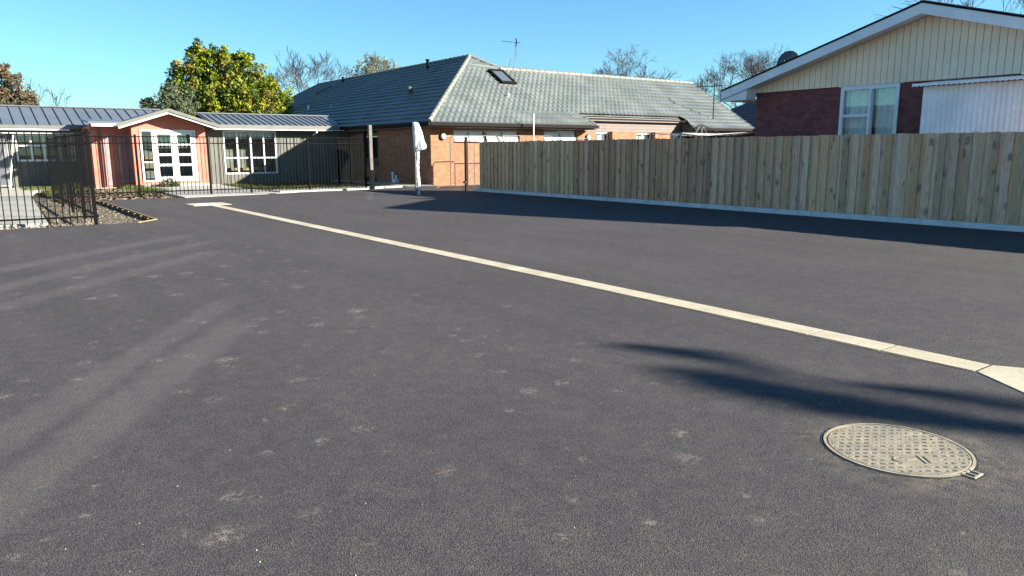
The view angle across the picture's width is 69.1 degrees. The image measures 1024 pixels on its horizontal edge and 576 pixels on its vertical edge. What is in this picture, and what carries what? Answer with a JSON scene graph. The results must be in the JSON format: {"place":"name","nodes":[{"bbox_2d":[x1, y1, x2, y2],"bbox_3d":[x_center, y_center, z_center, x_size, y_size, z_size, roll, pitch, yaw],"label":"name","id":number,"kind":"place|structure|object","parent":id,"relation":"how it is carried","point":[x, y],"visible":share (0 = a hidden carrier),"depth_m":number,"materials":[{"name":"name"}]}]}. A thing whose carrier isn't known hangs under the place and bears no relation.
{"place":"outdoors","nodes":[
{"label":"outdoors","id":0,"kind":"place"},
{"bbox_2d":[32,192,51,226],"bbox_3d":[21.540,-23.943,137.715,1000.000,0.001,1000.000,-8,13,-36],"label":"ground","id":1,"kind":"structure","parent":0,"point":[40,194],"depth_m":27.97,"materials":[{"name":"soil"}]},
{"bbox_2d":[0,62,39,105],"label":"evergreen tree","id":2,"kind":"object","parent":1,"relation":"on","point":[10,95],"visible":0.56,"depth_m":48.34,"materials":[{"name":"brown plant"}]},
{"bbox_2d":[5,80,71,105],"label":"bare tree","id":3,"kind":"object","parent":1,"relation":"on","point":[53,98],"visible":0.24,"depth_m":53.38,"materials":[{"name":"brown plant"}]},
{"bbox_2d":[0,129,97,226],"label":"picket fence","id":4,"kind":"object","parent":1,"relation":"on","point":[87,143],"visible":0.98,"depth_m":15.21,"materials":[{"name":"black metal"}]},
{"bbox_2d":[138,81,200,115],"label":"evergreen tree","id":5,"kind":"object","parent":1,"relation":"on","point":[183,104],"visible":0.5,"depth_m":42.28,"materials":[{"name":"green plant"}]},
{"bbox_2d":[0,105,349,188],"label":"building","id":6,"kind":"structure","parent":1,"relation":"on","point":[100,121],"depth_m":34.14,"materials":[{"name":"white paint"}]},
{"bbox_2d":[14,134,75,161],"bbox_3d":[-20.795,-6.255,33.154,2.250,1.180,0.090,-8,13,-36],"label":"window","id":7,"kind":"structure","parent":6,"relation":"in","point":[29,135],"depth_m":32.88,"materials":[{"name":"white paint"}]},
{"bbox_2d":[153,131,176,179],"bbox_3d":[-15.344,-5.860,32.883,0.800,2.100,0.050,-8,13,-36],"label":"door","id":8,"kind":"structure","parent":6,"relation":"in","point":[155,133],"depth_m":32.86,"materials":[{"name":"white paint"}]},
{"bbox_2d":[173,131,195,178],"bbox_3d":[-14.683,-5.951,33.359,0.800,2.100,0.050,-8,13,-36],"label":"door","id":9,"kind":"structure","parent":6,"relation":"in","point":[175,133],"depth_m":33.34,"materials":[{"name":"white paint"}]},
{"bbox_2d":[222,130,277,173],"bbox_3d":[-12.494,-6.476,35.488,2.500,2.020,0.223,-8,13,-36],"label":"window","id":10,"kind":"structure","parent":6,"relation":"in","point":[226,133],"depth_m":35.41,"materials":[{"name":"white paint"}]},
{"bbox_2d":[37,186,361,203],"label":"bark mulch","id":11,"kind":"object","parent":1,"relation":"on","point":[100,197],"visible":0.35,"depth_m":26.18,"materials":[{"name":"brown wood"}]},
{"bbox_2d":[157,37,293,114],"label":"evergreen tree","id":12,"kind":"object","parent":1,"relation":"on","point":[218,86],"visible":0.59,"depth_m":46.09,"materials":[{"name":"green plant"}]},
{"bbox_2d":[263,47,361,94],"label":"bare tree","id":13,"kind":"object","parent":1,"relation":"on","point":[297,80],"visible":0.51,"depth_m":60.27,"materials":[{"name":"brown plant"}]},
{"bbox_2d":[348,51,400,76],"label":"evergreen tree","id":14,"kind":"object","parent":1,"relation":"on","point":[377,62],"visible":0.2,"depth_m":78.82,"materials":[{"name":"green plant"}]},
{"bbox_2d":[589,43,737,132],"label":"bare tree","id":15,"kind":"object","parent":1,"relation":"on","point":[622,67],"visible":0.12,"depth_m":68.11,"materials":[{"name":"brown plant"}]},
{"bbox_2d":[647,124,754,137],"bbox_3d":[6.926,-4.753,27.358,2.997,2.520,2.997,-3,11,-13],"label":"rotary clothesline","id":16,"kind":"object","parent":1,"relation":"on","point":[700,134],"visible":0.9,"depth_m":26.93,"materials":[{"name":"white paint"}]},
{"bbox_2d":[690,42,789,107],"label":"bare tree","id":17,"kind":"object","parent":1,"relation":"on","point":[749,69],"visible":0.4,"depth_m":68.37,"materials":[{"name":"brown plant"}]},
{"bbox_2d":[474,188,1023,231],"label":"kerb","id":18,"kind":"structure","parent":1,"relation":"on","point":[992,226],"depth_m":17.18,"materials":[{"name":"concrete"}]},
{"bbox_2d":[479,132,1023,225],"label":"paling fence","id":19,"kind":"object","parent":1,"relation":"on","point":[978,177],"visible":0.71,"depth_m":17.26,"materials":[{"name":"brown wood"}]},
{"bbox_2d":[874,0,1023,17],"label":"bare tree","id":20,"kind":"object","parent":1,"relation":"on","point":[968,4],"visible":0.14,"depth_m":52.98,"materials":[{"name":"brown plant"}]},
{"bbox_2d":[0,187,124,229],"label":"side path","id":21,"kind":"structure","parent":0,"point":[13,202],"depth_m":20.22,"materials":[{"name":"concrete"}]},
{"bbox_2d":[0,197,145,229],"bbox_3d":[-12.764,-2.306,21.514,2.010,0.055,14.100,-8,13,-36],"label":"gravel bed","id":22,"kind":"object","parent":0,"point":[105,219],"visible":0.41,"depth_m":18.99,"materials":[{"name":"grey gravel"}]},
{"bbox_2d":[46,132,99,218],"bbox_3d":[-11.732,-3.007,19.646,0.074,2.105,9.917,-8,13,-35],"label":"picket fence","id":23,"kind":"object","parent":22,"relation":"on","point":[69,174],"visible":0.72,"depth_m":19.38,"materials":[{"name":"black metal"}]},
{"bbox_2d":[99,200,156,222],"bbox_3d":[-10.492,-2.023,19.679,0.503,0.148,8.980,-8,13,-36],"label":"timber edging","id":24,"kind":"object","parent":22,"relation":"on","point":[137,214],"visible":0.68,"depth_m":19.03,"materials":[{"name":"brown wood"}]},
{"bbox_2d":[135,184,279,197],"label":"entry path","id":25,"kind":"structure","parent":0,"point":[215,193],"depth_m":27.54,"materials":[{"name":"concrete"}]},
{"bbox_2d":[49,134,212,197],"bbox_3d":[-12.649,-4.040,24.969,4.779,2.205,0.078,-7,12,-33],"label":"picket fence","id":26,"kind":"object","parent":25,"relation":"on","point":[134,136],"visible":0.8,"depth_m":25.14,"materials":[{"name":"black metal"}]},
{"bbox_2d":[209,137,249,192],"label":"gate","id":27,"kind":"structure","parent":26,"relation":"attached to","point":[228,143],"depth_m":26.61,"materials":[{"name":"black metal"}]},
{"bbox_2d":[158,177,180,186],"bbox_3d":[-14.829,-4.569,32.100,0.952,0.484,0.963,-8,13,-36],"label":"garden shrub","id":28,"kind":"object","parent":25,"relation":"on","point":[169,183],"visible":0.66,"depth_m":32.02,"materials":[{"name":"green plant"}]},
{"bbox_2d":[270,179,436,192],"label":"concrete path","id":29,"kind":"structure","parent":0,"point":[382,184],"depth_m":30.41,"materials":[{"name":"concrete"}]},
{"bbox_2d":[247,135,367,192],"bbox_3d":[-7.661,-4.680,28.312,4.639,2.205,0.076,-7,13,-34],"label":"picket fence","id":30,"kind":"object","parent":29,"relation":"on","point":[308,161],"visible":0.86,"depth_m":28.20,"materials":[{"name":"black metal"}]},
{"bbox_2d":[367,125,374,189],"bbox_3d":[-5.597,-5.142,29.513,0.150,2.600,0.180,-8,13,-36],"label":"timber post","id":31,"kind":"object","parent":29,"relation":"on","point":[371,170],"visible":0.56,"depth_m":29.49,"materials":[{"name":"white wood"}]},
{"bbox_2d":[439,185,479,190],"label":"dirt path","id":32,"kind":"structure","parent":0,"point":[471,187],"depth_m":31.05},
{"bbox_2d":[450,135,498,186],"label":"pipe gate","id":33,"kind":"structure","parent":32,"relation":"on","point":[463,160],"depth_m":30.44,"materials":[{"name":"grey metal"}]},
{"bbox_2d":[500,135,552,141],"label":"pipe gate","id":34,"kind":"structure","parent":32,"relation":"on","point":[524,135],"depth_m":31.94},
{"bbox_2d":[557,138,595,139],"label":"pipe gate","id":35,"kind":"structure","parent":32,"relation":"on","point":[576,138],"depth_m":33.69,"materials":[{"name":"white metal"}]},
{"bbox_2d":[0,187,1023,575],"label":"asphalt yard","id":36,"kind":"structure","parent":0,"point":[186,389],"depth_m":4.70,"materials":[{"name":"grey asphalt"}]},
{"bbox_2d":[187,202,231,205],"bbox_3d":[-8.763,-2.394,21.442,1.020,0.063,1.020,-8,13,-36],"label":"stormwater sump","id":37,"kind":"object","parent":36,"relation":"on","point":[205,204],"visible":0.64,"depth_m":21.30,"materials":[{"name":"concrete"}]},
{"bbox_2d":[412,122,426,194],"bbox_3d":[-3.169,-4.437,25.602,0.468,2.520,0.249,-1,11,-4],"label":"wrapped post","id":38,"kind":"object","parent":36,"relation":"on","point":[419,143],"visible":0.98,"depth_m":25.44,"materials":[{"name":"white plastic"}]},
{"bbox_2d":[463,137,467,190],"bbox_3d":[-1.756,-4.617,27.965,0.190,2.100,0.110,-8,13,-36],"label":"dark post","id":39,"kind":"object","parent":36,"relation":"on","point":[466,160],"visible":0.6,"depth_m":27.94,"materials":[{"name":"black metal"}]},
{"bbox_2d":[19,308,1010,575],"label":"scattered grit","id":40,"kind":"object","parent":36,"relation":"on","point":[559,324],"visible":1,"depth_m":3.79,"materials":[{"name":"grey gravel"}]},
{"bbox_2d":[210,205,1023,392],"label":"drainage strip","id":41,"kind":"object","parent":36,"relation":"on","point":[1012,377],"visible":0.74,"depth_m":6.66,"materials":[{"name":"concrete"}]},
{"bbox_2d":[820,423,986,480],"bbox_3d":[1.957,0.823,3.783,0.720,0.028,0.717,2,11,10],"label":"manhole cover","id":42,"kind":"object","parent":36,"relation":"on","point":[897,450],"visible":0.93,"depth_m":3.73,"materials":[{"name":"metal"}]},
{"bbox_2d":[0,0,1023,136],"label":"sky","id":43,"kind":"structure","parent":0,"point":[103,53],"materials":[{"name":"blue"}]},
{"bbox_2d":[288,54,754,186],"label":"brick house","id":44,"kind":"structure","parent":0,"point":[468,94],"depth_m":37.43,"materials":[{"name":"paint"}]},
{"bbox_2d":[364,131,377,157],"bbox_3d":[-6.869,-7.017,36.390,0.060,1.290,1.600,-8,13,-36],"label":"window","id":45,"kind":"structure","parent":44,"relation":"in","point":[366,131],"depth_m":36.55,"materials":[{"name":"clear glass"}]},
{"bbox_2d":[391,172,398,182],"bbox_3d":[-5.449,-5.058,34.430,0.220,0.640,0.502,-8,13,-36],"label":"gully pipe","id":46,"kind":"object","parent":44,"relation":"attached to","point":[395,180],"visible":0.89,"depth_m":34.30,"materials":[{"name":"grey paint"}]},
{"bbox_2d":[439,133,445,139],"bbox_3d":[-2.954,-6.519,31.942,0.306,0.306,0.128,-8,13,-36],"label":"bulkhead light","id":47,"kind":"object","parent":44,"relation":"attached to","point":[442,136],"visible":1,"depth_m":31.89,"materials":[{"name":"white paint"}]},
{"bbox_2d":[453,130,483,141],"bbox_3d":[-1.950,-6.723,32.912,1.630,0.510,0.240,-8,13,-36],"label":"window","id":48,"kind":"structure","parent":44,"relation":"in","point":[456,132],"depth_m":32.93,"materials":[{"name":"white glass"}]},
{"bbox_2d":[484,131,517,141],"bbox_3d":[-0.474,-6.926,33.975,1.830,0.510,0.240,-8,13,-36],"label":"window","id":49,"kind":"structure","parent":44,"relation":"in","point":[497,133],"depth_m":33.92,"materials":[{"name":"white paint"}]},
{"bbox_2d":[503,38,523,67],"bbox_3d":[0.441,-12.126,38.738,1.937,1.730,0.582,-5,11,-23],"label":"tv antenna","id":50,"kind":"object","parent":44,"relation":"attached to","point":[516,42],"visible":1,"depth_m":38.51,"materials":[{"name":"grey metal"}]},
{"bbox_2d":[544,132,575,140],"bbox_3d":[2.296,-7.306,35.970,2.060,0.510,0.240,-8,13,-36],"label":"window","id":51,"kind":"structure","parent":44,"relation":"in","point":[555,135],"depth_m":35.94,"materials":[{"name":"white paint"}]},
{"bbox_2d":[596,133,607,139],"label":"window","id":52,"kind":"structure","parent":44,"relation":"in","point":[599,136],"depth_m":37.85,"materials":[{"name":"white paint"}]},
{"bbox_2d":[636,133,650,138],"bbox_3d":[6.850,-7.897,39.554,1.340,0.660,0.193,-8,13,-36],"label":"window","id":53,"kind":"structure","parent":44,"relation":"in","point":[638,135],"depth_m":39.62,"materials":[{"name":"white glass"}]},
{"bbox_2d":[696,81,723,137],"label":"tv antenna","id":54,"kind":"object","parent":44,"relation":"attached to","point":[716,85],"visible":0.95,"depth_m":42.28,"materials":[{"name":"grey metal"}]},
{"bbox_2d":[718,0,1023,136],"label":"gabled house","id":55,"kind":"structure","parent":0,"point":[861,80],"depth_m":18.17,"materials":[{"name":"beige wood"}]},
{"bbox_2d":[777,51,797,64],"bbox_3d":[7.925,-6.393,21.360,0.415,0.841,0.555,-2,11,-7],"label":"satellite dish","id":56,"kind":"object","parent":55,"relation":"on","point":[785,56],"visible":0.2,"depth_m":21.42,"materials":[{"name":"grey metal"}]},
{"bbox_2d":[838,83,900,135],"bbox_3d":[8.991,-4.041,18.729,0.232,2.050,1.500,-8,13,-36],"label":"window","id":57,"kind":"structure","parent":55,"relation":"in","point":[888,94],"depth_m":18.67,"materials":[{"name":"white glass"}]},
{"bbox_2d":[912,75,1023,133],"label":"corrugated shelter","id":58,"kind":"object","parent":55,"relation":"attached to","point":[988,106],"visible":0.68,"depth_m":15.88,"materials":[{"name":"grey paint"}]},
{"bbox_2d":[730,74,1013,136],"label":"tiled house","id":59,"kind":"structure","parent":0,"point":[746,112],"depth_m":46.32,"materials":[{"name":"red brick"}]},
{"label":"lawn","id":60,"kind":"structure","parent":0,"visible":0},
{"bbox_2d":[20,180,379,196],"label":"grass","id":61,"kind":"structure","parent":60,"relation":"on","point":[49,188],"depth_m":31.89,"materials":[{"name":"green plant"}]},
{"bbox_2d":[336,138,365,186],"bbox_3d":[-6.777,-5.243,31.331,0.081,2.205,3.769,-6,12,-30],"label":"picket fence","id":62,"kind":"object","parent":60,"relation":"on","point":[345,160],"visible":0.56,"depth_m":31.40,"materials":[{"name":"black metal"}]}
]}

